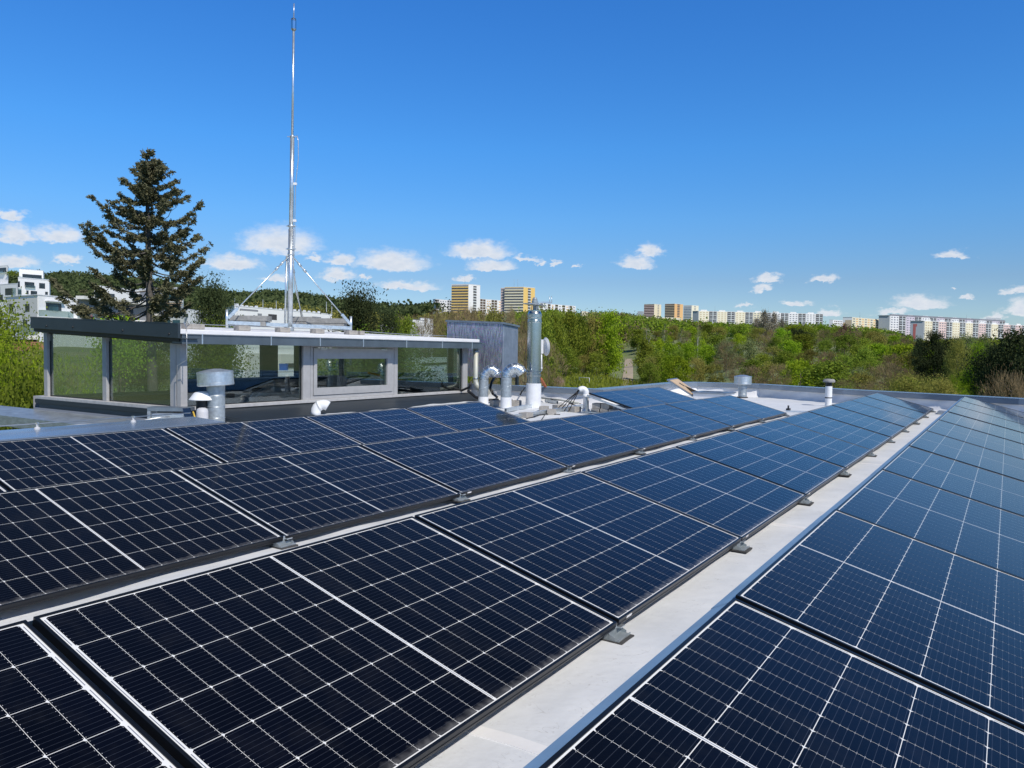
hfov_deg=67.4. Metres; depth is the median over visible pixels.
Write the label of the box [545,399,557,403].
steel rail
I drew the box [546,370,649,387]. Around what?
meadow grass
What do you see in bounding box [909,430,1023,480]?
solar panel
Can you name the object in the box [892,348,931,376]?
broadleaf tree
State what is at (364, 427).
solar panel
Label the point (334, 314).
hill foot wood
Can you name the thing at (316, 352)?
window frame
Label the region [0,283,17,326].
apartment building
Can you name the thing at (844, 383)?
broadleaf tree
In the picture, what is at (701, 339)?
broadleaf tree
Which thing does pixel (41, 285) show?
window
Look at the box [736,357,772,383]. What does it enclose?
broadleaf tree
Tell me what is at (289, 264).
lightning mast
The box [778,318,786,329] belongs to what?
broadleaf tree
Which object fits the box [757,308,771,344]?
broadleaf tree
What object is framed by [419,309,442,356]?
broadleaf tree
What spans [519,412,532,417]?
concrete block
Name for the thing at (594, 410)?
concrete block
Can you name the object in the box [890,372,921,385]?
broadleaf tree
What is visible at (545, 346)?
satellite dish
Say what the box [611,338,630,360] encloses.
broadleaf tree
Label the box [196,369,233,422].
roof vent
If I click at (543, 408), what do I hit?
concrete block
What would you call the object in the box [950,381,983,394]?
broadleaf tree
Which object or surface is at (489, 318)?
broadleaf tree
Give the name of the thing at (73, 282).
hill forest
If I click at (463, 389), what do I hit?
hose
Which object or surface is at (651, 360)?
broadleaf tree
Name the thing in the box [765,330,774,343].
broadleaf tree
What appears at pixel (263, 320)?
paving slab
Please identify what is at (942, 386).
broadleaf tree
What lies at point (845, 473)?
panel mount
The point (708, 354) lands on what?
broadleaf tree
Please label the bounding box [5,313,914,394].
ground
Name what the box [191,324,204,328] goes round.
concrete block
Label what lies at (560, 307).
apartment block
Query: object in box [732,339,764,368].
broadleaf tree
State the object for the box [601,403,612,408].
concrete block
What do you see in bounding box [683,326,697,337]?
broadleaf tree
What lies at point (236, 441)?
solar panel
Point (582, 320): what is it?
broadleaf tree
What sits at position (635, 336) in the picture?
broadleaf tree
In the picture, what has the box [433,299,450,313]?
apartment block
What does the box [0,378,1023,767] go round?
flat roofed building
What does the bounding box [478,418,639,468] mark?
solar panel
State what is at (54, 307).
window pane
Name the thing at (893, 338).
broadleaf tree
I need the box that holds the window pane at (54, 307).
[49,304,57,310]
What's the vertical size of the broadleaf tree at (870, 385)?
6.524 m
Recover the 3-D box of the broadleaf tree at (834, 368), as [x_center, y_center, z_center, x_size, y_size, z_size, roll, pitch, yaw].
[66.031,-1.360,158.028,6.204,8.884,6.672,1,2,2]
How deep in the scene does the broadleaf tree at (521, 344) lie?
109.51 m
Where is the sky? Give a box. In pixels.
[0,0,1023,325]
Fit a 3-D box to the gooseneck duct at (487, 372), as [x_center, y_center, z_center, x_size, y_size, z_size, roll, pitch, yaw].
[-0.488,0.013,17.013,0.510,0.868,0.229,1,2,-1]
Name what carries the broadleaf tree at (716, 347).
on the ground at (629, 352)
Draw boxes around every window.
[5,288,12,294]
[25,282,33,287]
[25,304,29,311]
[39,283,44,288]
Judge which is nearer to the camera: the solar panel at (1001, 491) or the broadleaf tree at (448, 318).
the solar panel at (1001, 491)
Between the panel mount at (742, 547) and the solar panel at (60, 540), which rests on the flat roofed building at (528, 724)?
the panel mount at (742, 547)
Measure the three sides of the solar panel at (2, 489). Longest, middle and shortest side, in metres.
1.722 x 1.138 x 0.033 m
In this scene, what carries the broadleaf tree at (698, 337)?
on the ground at (629, 352)
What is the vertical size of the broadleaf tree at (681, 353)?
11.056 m
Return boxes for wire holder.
[34,422,40,429]
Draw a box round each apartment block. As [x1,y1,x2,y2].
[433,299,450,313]
[480,299,500,314]
[538,303,575,312]
[692,310,822,325]
[829,320,842,326]
[843,317,878,327]
[878,314,1005,334]
[910,315,1023,340]
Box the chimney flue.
[523,296,551,407]
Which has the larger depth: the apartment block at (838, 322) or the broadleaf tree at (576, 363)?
the apartment block at (838, 322)
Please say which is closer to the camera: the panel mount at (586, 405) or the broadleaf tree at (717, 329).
the panel mount at (586, 405)
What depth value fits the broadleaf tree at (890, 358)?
204.46 m
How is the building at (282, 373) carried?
on the ground at (629, 352)
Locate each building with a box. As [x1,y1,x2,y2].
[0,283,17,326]
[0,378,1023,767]
[4,294,154,351]
[18,277,49,294]
[94,285,138,299]
[139,287,183,353]
[163,317,184,360]
[184,309,202,365]
[227,347,293,377]
[278,370,293,376]
[403,357,447,381]
[412,319,423,357]
[419,318,432,356]
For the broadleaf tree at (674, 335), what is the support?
on the ground at (629, 352)
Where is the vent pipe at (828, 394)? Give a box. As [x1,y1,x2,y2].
[823,379,834,405]
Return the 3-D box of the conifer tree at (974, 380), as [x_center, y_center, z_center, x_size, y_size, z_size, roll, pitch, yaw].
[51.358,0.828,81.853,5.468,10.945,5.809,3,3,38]
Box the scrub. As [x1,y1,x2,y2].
[18,354,98,393]
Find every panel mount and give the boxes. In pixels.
[270,536,297,549]
[450,492,470,502]
[561,467,574,472]
[581,397,599,412]
[599,624,633,644]
[633,449,645,454]
[729,540,751,552]
[797,497,813,505]
[838,470,851,476]
[867,452,876,456]
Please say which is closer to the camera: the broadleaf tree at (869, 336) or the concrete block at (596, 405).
the concrete block at (596, 405)
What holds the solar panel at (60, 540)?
on the panel mount
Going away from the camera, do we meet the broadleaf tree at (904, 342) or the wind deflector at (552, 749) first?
the wind deflector at (552, 749)
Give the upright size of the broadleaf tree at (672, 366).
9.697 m
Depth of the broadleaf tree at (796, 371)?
148.69 m
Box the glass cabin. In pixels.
[30,317,481,421]
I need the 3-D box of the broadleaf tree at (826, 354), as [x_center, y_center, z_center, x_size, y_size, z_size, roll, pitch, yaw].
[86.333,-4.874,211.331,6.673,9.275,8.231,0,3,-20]
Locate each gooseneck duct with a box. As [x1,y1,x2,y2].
[478,365,500,403]
[500,363,526,408]
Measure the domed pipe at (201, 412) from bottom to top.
0.293 m
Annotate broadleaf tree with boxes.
[0,286,76,393]
[0,313,86,428]
[74,315,162,391]
[81,339,193,391]
[160,311,258,389]
[317,321,468,382]
[393,311,402,332]
[399,314,424,358]
[409,318,434,357]
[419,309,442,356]
[430,307,458,356]
[434,324,472,382]
[451,302,477,320]
[466,305,493,320]
[467,377,499,383]
[482,301,504,383]
[503,304,520,377]
[512,334,542,384]
[513,312,527,383]
[521,303,558,385]
[541,341,570,386]
[542,309,569,381]
[551,306,591,374]
[556,346,582,376]
[568,313,592,370]
[574,355,593,373]
[583,310,607,372]
[584,350,609,374]
[589,309,627,376]
[596,346,619,374]
[609,342,622,367]
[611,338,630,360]
[613,324,631,341]
[626,327,649,349]
[629,344,665,371]
[634,335,654,382]
[636,336,653,346]
[636,351,666,382]
[638,361,660,383]
[640,355,661,382]
[643,324,651,344]
[650,330,665,345]
[651,338,667,354]
[655,353,691,382]
[658,341,679,364]
[659,354,696,382]
[660,323,668,353]
[668,323,679,342]
[669,346,685,374]
[671,341,683,357]
[677,328,684,342]
[677,329,691,343]
[680,341,701,362]
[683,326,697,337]
[685,357,711,381]
[687,335,706,357]
[690,330,708,347]
[694,325,702,357]
[694,359,710,381]
[696,344,718,371]
[701,323,715,336]
[703,332,728,355]
[703,361,725,382]
[711,326,727,340]
[711,339,736,371]
[713,340,743,376]
[721,322,753,344]
[725,356,752,380]
[728,341,751,361]
[729,365,767,383]
[731,333,745,350]
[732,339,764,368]
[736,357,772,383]
[746,327,771,349]
[751,318,759,330]
[751,352,771,376]
[753,334,771,355]
[753,360,786,384]
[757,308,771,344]
[760,322,777,345]
[763,345,782,363]
[763,362,794,384]
[764,334,792,358]
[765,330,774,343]
[769,312,780,334]
[770,349,796,373]
[773,326,791,348]
[774,339,803,365]
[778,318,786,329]
[778,358,818,386]
[783,325,799,335]
[787,331,816,360]
[787,359,802,384]
[793,353,810,375]
[797,357,860,388]
[799,347,824,364]
[802,325,819,346]
[810,350,836,365]
[814,337,836,361]
[815,330,833,350]
[816,324,828,336]
[818,328,832,341]
[818,356,849,385]
[821,352,845,361]
[824,378,864,388]
[829,328,860,354]
[830,331,862,359]
[831,327,840,341]
[833,383,856,388]
[835,351,852,380]
[836,323,853,353]
[838,343,877,367]
[842,358,879,386]
[846,347,886,378]
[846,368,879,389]
[849,366,874,389]
[856,337,872,350]
[858,377,894,389]
[862,328,882,341]
[862,342,893,367]
[864,330,881,347]
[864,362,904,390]
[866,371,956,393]
[868,362,900,386]
[871,332,888,345]
[877,352,904,374]
[880,342,914,378]
[885,334,902,349]
[885,367,922,385]
[889,338,913,364]
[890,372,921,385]
[890,376,920,390]
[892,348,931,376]
[914,373,968,394]
[939,333,972,389]
[949,368,973,394]
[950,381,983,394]
[956,332,975,361]
[957,337,988,395]
[970,338,1000,347]
[973,332,992,351]
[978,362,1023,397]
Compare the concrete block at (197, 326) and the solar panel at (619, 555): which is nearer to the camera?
the solar panel at (619, 555)
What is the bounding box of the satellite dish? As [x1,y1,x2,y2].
[541,337,549,370]
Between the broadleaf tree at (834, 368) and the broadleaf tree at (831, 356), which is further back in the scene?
the broadleaf tree at (831, 356)
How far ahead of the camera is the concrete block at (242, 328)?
13.51 m
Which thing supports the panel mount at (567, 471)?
on the flat roofed building at (528, 724)
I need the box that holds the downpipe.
[473,349,490,394]
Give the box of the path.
[621,359,632,385]
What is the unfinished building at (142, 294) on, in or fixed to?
on the ground at (629, 352)
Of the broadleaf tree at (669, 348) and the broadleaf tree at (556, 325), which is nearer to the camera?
the broadleaf tree at (556, 325)
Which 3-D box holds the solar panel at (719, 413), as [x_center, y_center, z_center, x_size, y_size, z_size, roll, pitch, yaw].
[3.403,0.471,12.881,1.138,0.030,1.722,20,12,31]
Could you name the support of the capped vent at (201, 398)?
on the flat roofed building at (528, 724)
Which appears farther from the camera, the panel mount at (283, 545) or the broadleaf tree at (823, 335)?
the broadleaf tree at (823, 335)
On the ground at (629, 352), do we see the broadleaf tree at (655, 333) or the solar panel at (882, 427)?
the broadleaf tree at (655, 333)
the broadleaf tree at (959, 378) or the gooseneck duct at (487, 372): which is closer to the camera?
the gooseneck duct at (487, 372)
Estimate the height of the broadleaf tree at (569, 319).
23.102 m
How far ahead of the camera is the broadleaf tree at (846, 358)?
190.40 m
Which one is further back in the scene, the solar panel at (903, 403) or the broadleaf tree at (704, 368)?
the broadleaf tree at (704, 368)
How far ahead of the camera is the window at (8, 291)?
141.09 m
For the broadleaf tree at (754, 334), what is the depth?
365.76 m
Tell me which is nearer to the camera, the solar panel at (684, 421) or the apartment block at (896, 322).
the solar panel at (684, 421)
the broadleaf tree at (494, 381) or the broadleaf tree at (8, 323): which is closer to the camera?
the broadleaf tree at (8, 323)
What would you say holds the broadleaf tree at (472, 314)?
on the ground at (629, 352)
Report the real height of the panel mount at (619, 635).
0.315 m
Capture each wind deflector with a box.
[28,620,103,692]
[523,398,961,767]
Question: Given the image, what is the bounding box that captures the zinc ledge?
[0,406,131,428]
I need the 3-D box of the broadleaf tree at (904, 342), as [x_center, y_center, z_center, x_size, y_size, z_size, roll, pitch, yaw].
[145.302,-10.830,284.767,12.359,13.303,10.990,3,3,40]
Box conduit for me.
[541,397,578,403]
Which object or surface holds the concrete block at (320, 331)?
on the glass cabin
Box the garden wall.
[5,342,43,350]
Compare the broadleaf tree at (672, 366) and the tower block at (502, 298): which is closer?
the broadleaf tree at (672, 366)
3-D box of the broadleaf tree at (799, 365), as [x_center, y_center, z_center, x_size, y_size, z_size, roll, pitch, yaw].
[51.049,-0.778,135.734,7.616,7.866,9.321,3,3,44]
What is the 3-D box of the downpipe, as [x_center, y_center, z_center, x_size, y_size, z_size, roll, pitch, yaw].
[-0.740,-0.305,18.728,0.140,1.110,0.575,-2,3,-44]
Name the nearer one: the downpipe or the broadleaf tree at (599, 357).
the downpipe
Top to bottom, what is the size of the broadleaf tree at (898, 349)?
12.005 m
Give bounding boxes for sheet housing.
[126,406,195,420]
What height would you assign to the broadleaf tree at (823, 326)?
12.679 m
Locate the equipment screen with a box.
[445,320,519,384]
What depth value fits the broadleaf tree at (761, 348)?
301.16 m
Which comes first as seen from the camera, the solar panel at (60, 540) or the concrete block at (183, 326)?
the solar panel at (60, 540)
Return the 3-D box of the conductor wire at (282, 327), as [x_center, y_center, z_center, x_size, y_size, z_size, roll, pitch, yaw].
[-3.097,-0.432,15.691,0.571,1.343,8.284,2,3,33]
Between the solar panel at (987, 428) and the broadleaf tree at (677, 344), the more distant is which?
the broadleaf tree at (677, 344)
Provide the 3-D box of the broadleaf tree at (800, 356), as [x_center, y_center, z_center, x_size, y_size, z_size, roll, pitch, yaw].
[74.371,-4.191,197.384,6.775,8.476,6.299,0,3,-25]
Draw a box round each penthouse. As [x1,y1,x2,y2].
[0,265,8,283]
[19,269,43,278]
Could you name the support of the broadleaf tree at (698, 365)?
on the ground at (629, 352)
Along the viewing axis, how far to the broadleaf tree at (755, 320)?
428.98 m
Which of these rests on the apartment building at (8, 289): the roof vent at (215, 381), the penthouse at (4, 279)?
the penthouse at (4, 279)
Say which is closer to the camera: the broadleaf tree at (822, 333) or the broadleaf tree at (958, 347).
the broadleaf tree at (958, 347)
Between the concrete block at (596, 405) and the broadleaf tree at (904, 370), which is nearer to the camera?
the concrete block at (596, 405)
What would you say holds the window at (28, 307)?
in the apartment building at (38, 303)
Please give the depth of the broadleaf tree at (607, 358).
260.40 m
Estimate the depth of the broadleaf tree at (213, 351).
41.45 m
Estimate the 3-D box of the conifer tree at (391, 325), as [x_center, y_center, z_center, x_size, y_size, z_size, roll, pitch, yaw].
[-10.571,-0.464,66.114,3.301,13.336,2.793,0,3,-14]
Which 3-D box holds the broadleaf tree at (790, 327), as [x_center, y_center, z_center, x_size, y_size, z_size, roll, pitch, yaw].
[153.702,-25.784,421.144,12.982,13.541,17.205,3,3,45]
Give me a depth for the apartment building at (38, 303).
115.70 m
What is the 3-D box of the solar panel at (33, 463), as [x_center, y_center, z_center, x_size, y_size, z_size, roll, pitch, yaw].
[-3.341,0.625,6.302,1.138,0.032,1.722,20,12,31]
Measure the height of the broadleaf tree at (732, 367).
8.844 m
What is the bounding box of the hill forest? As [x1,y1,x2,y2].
[8,269,449,317]
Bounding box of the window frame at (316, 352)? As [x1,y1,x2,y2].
[310,346,393,398]
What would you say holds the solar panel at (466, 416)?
on the panel mount
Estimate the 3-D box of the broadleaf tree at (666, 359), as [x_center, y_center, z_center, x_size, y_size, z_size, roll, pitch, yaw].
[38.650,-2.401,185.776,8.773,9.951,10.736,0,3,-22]
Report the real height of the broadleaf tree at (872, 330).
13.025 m
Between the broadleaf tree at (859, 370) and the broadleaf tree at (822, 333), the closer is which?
the broadleaf tree at (859, 370)
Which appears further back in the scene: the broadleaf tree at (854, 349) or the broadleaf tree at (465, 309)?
the broadleaf tree at (854, 349)
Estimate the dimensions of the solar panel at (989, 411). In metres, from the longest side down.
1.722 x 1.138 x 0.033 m
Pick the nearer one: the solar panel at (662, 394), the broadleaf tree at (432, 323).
the solar panel at (662, 394)
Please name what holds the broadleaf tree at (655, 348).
on the ground at (629, 352)
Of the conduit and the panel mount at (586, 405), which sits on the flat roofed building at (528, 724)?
the panel mount at (586, 405)
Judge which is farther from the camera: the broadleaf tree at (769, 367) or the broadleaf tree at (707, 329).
the broadleaf tree at (707, 329)
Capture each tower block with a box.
[451,284,479,313]
[500,288,504,313]
[504,287,534,312]
[644,304,660,316]
[665,304,682,319]
[683,305,698,321]
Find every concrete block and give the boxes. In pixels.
[181,324,190,328]
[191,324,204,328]
[234,326,250,330]
[275,327,290,331]
[310,329,324,333]
[344,330,357,334]
[490,400,499,406]
[512,400,521,405]
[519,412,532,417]
[539,406,548,410]
[547,409,555,414]
[552,404,565,408]
[568,406,580,411]
[591,408,599,413]
[592,403,601,408]
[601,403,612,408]
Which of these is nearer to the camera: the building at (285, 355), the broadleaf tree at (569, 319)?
the building at (285, 355)
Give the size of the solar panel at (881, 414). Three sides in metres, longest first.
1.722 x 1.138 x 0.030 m
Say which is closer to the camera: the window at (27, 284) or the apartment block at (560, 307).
the window at (27, 284)
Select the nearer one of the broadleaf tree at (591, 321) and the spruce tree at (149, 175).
the spruce tree at (149, 175)
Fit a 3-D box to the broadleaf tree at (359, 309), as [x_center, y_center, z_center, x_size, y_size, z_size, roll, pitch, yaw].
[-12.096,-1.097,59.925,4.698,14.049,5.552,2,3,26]
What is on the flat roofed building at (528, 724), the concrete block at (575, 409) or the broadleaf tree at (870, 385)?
the concrete block at (575, 409)
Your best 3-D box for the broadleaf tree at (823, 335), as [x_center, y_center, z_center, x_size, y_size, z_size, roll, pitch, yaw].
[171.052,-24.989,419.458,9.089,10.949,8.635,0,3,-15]
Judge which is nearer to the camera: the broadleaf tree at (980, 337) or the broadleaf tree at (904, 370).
the broadleaf tree at (904, 370)
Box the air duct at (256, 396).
[247,385,298,401]
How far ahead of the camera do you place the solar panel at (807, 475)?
6.98 m
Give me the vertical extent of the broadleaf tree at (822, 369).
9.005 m
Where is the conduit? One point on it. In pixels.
(560, 400)
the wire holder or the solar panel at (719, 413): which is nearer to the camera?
the wire holder
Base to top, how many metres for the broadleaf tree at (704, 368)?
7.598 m
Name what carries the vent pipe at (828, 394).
on the flat roofed building at (528, 724)
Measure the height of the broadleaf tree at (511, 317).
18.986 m
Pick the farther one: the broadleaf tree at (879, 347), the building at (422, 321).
the broadleaf tree at (879, 347)
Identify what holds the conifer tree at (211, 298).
on the ground at (629, 352)
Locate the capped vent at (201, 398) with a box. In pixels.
[189,391,211,410]
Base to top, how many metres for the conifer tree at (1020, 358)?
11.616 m
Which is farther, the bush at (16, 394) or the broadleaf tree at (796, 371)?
the broadleaf tree at (796, 371)
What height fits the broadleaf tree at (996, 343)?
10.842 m
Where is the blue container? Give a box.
[279,364,288,369]
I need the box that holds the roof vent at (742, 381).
[734,375,751,397]
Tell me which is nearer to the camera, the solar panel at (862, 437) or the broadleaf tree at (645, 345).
the solar panel at (862, 437)
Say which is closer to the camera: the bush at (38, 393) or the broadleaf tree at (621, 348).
the bush at (38, 393)
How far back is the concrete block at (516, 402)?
16.34 m
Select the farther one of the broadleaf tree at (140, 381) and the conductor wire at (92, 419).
the broadleaf tree at (140, 381)
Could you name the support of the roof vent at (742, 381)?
on the flat roofed building at (528, 724)
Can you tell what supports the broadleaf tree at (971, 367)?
on the ground at (629, 352)
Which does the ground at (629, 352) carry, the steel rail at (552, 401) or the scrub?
the scrub
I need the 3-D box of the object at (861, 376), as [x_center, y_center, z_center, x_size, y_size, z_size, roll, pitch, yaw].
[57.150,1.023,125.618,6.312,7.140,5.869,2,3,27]
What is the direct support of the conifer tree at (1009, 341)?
on the ground at (629, 352)
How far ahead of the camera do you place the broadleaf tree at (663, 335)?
349.35 m
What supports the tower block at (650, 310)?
on the ground at (629, 352)
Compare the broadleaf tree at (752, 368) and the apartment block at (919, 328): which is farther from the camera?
the apartment block at (919, 328)
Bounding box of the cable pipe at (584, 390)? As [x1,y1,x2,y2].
[558,386,589,411]
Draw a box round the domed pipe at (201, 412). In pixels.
[196,408,208,418]
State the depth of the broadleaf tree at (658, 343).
348.89 m
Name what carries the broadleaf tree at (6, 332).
on the ground at (629, 352)
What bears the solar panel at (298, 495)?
on the panel mount at (283, 545)
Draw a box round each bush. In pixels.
[0,347,86,429]
[2,364,66,428]
[4,346,92,394]
[32,341,43,376]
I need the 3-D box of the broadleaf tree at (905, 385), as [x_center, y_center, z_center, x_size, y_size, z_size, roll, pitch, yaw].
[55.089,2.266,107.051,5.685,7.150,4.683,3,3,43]
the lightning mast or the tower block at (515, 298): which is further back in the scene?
the tower block at (515, 298)
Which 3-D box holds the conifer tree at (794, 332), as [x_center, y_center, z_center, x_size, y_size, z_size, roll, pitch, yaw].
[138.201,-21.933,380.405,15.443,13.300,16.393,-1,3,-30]
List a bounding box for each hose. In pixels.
[450,381,471,391]
[467,390,498,400]
[489,377,497,397]
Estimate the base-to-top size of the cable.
0.018 m
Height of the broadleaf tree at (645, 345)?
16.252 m
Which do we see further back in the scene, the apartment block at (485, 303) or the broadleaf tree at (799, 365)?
the apartment block at (485, 303)
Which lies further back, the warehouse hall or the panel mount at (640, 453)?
the warehouse hall
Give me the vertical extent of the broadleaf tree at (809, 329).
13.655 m
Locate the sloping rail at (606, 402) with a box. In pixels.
[587,395,625,408]
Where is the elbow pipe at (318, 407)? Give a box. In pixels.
[311,400,329,415]
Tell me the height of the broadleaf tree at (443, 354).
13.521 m
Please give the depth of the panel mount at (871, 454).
8.97 m
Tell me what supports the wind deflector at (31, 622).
on the flat roofed building at (528, 724)
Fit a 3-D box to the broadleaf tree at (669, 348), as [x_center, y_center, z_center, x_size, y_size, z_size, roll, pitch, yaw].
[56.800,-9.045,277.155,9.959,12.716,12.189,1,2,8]
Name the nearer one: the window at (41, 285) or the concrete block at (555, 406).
the concrete block at (555, 406)
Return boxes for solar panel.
[0,428,223,490]
[0,469,283,611]
[0,485,7,491]
[0,620,182,767]
[32,516,616,767]
[164,416,361,462]
[175,445,459,540]
[305,408,457,443]
[360,429,567,495]
[406,402,529,430]
[415,471,740,625]
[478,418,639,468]
[539,598,1023,767]
[561,410,691,450]
[582,447,805,541]
[589,389,665,407]
[620,404,730,437]
[627,387,694,402]
[665,399,761,427]
[676,430,844,496]
[703,395,785,419]
[735,509,1023,729]
[736,419,871,469]
[778,411,890,451]
[809,405,905,438]
[832,400,916,428]
[836,469,1023,578]
[852,396,925,420]
[867,393,932,413]
[882,445,1023,515]
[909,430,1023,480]
[927,419,1023,458]
[939,411,1023,443]
[948,405,1023,432]
[955,400,1023,423]
[961,396,1023,417]
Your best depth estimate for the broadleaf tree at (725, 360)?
257.87 m
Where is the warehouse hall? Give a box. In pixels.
[227,304,331,348]
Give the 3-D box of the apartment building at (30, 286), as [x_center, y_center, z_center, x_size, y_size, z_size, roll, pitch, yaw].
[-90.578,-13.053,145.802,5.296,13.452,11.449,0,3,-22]
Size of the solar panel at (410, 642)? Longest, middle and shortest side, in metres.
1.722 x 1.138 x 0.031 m
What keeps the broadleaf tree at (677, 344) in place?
on the ground at (629, 352)
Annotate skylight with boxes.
[667,378,735,398]
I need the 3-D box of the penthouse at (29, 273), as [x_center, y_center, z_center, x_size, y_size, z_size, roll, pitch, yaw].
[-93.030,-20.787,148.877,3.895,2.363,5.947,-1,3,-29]
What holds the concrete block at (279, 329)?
on the glass cabin
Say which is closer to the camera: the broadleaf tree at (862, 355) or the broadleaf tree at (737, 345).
the broadleaf tree at (862, 355)
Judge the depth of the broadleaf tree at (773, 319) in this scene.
428.19 m
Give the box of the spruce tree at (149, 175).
[48,147,213,390]
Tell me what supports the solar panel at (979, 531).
attached to the panel mount
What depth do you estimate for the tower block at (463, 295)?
830.91 m
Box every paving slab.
[229,315,271,326]
[293,317,316,323]
[306,318,348,325]
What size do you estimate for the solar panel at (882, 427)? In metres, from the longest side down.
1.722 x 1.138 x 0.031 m
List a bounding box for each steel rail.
[504,404,531,411]
[514,404,582,417]
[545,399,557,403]
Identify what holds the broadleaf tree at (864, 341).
on the ground at (629, 352)
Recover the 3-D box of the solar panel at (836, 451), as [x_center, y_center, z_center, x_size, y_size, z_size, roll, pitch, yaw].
[3.289,0.643,8.562,1.138,0.030,1.722,20,12,31]
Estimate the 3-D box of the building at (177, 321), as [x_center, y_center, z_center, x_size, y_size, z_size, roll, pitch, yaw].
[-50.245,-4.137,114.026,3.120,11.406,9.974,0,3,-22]
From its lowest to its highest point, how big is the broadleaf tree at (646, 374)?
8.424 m
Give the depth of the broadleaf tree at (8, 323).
30.28 m
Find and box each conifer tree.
[186,270,240,375]
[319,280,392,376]
[375,301,406,377]
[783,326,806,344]
[908,336,926,379]
[911,329,951,382]
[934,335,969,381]
[954,325,1023,396]
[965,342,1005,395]
[985,337,1023,397]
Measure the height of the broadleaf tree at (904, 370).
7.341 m
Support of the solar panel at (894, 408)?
on the panel mount
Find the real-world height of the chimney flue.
2.347 m
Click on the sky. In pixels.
(834, 159)
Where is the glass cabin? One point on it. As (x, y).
(312, 387)
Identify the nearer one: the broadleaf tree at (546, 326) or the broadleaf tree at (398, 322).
the broadleaf tree at (546, 326)
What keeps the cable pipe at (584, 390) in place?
on the flat roofed building at (528, 724)
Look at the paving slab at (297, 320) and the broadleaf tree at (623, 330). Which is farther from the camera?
the broadleaf tree at (623, 330)
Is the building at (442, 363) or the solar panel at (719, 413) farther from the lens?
the building at (442, 363)
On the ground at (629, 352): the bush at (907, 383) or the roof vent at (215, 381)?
the bush at (907, 383)
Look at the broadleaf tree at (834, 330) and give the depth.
507.32 m
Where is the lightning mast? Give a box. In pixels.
[226,3,351,332]
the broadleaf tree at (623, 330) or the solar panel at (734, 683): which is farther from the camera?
the broadleaf tree at (623, 330)
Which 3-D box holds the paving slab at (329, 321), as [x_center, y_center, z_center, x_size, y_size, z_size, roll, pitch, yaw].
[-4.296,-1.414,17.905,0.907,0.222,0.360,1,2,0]
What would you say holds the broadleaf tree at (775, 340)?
on the ground at (629, 352)
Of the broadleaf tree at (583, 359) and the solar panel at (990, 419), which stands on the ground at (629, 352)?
the broadleaf tree at (583, 359)
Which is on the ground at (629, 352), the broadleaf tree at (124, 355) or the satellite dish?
the broadleaf tree at (124, 355)
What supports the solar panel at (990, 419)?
on the panel mount
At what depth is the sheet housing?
11.30 m
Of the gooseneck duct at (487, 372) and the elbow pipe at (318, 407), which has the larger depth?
the gooseneck duct at (487, 372)
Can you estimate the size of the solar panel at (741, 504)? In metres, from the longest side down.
1.722 x 1.138 x 0.031 m
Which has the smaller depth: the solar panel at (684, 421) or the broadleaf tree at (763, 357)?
the solar panel at (684, 421)
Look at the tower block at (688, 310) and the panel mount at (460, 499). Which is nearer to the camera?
the panel mount at (460, 499)
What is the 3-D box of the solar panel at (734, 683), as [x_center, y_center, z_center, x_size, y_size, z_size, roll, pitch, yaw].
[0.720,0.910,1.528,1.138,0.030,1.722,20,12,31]
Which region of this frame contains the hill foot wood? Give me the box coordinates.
[198,299,485,356]
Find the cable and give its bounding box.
[526,414,559,418]
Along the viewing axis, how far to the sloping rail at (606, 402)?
14.49 m
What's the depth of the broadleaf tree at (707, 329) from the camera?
499.54 m
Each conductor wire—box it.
[0,412,190,426]
[176,323,468,405]
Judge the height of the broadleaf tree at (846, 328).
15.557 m
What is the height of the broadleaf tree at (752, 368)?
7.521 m
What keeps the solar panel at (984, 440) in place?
on the panel mount
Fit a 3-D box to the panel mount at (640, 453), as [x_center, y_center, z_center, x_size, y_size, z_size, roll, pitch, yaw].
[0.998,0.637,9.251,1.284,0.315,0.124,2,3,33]
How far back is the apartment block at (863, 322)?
912.12 m
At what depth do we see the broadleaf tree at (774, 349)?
230.20 m
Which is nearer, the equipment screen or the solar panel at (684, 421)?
the solar panel at (684, 421)
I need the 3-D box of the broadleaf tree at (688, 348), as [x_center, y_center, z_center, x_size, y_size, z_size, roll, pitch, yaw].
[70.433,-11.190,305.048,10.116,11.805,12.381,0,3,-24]
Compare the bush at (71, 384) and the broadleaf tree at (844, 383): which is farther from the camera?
the broadleaf tree at (844, 383)
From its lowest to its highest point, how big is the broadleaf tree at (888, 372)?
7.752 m
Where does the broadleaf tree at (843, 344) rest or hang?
on the ground at (629, 352)
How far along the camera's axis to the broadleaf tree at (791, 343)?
254.03 m
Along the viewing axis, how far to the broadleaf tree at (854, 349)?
236.11 m

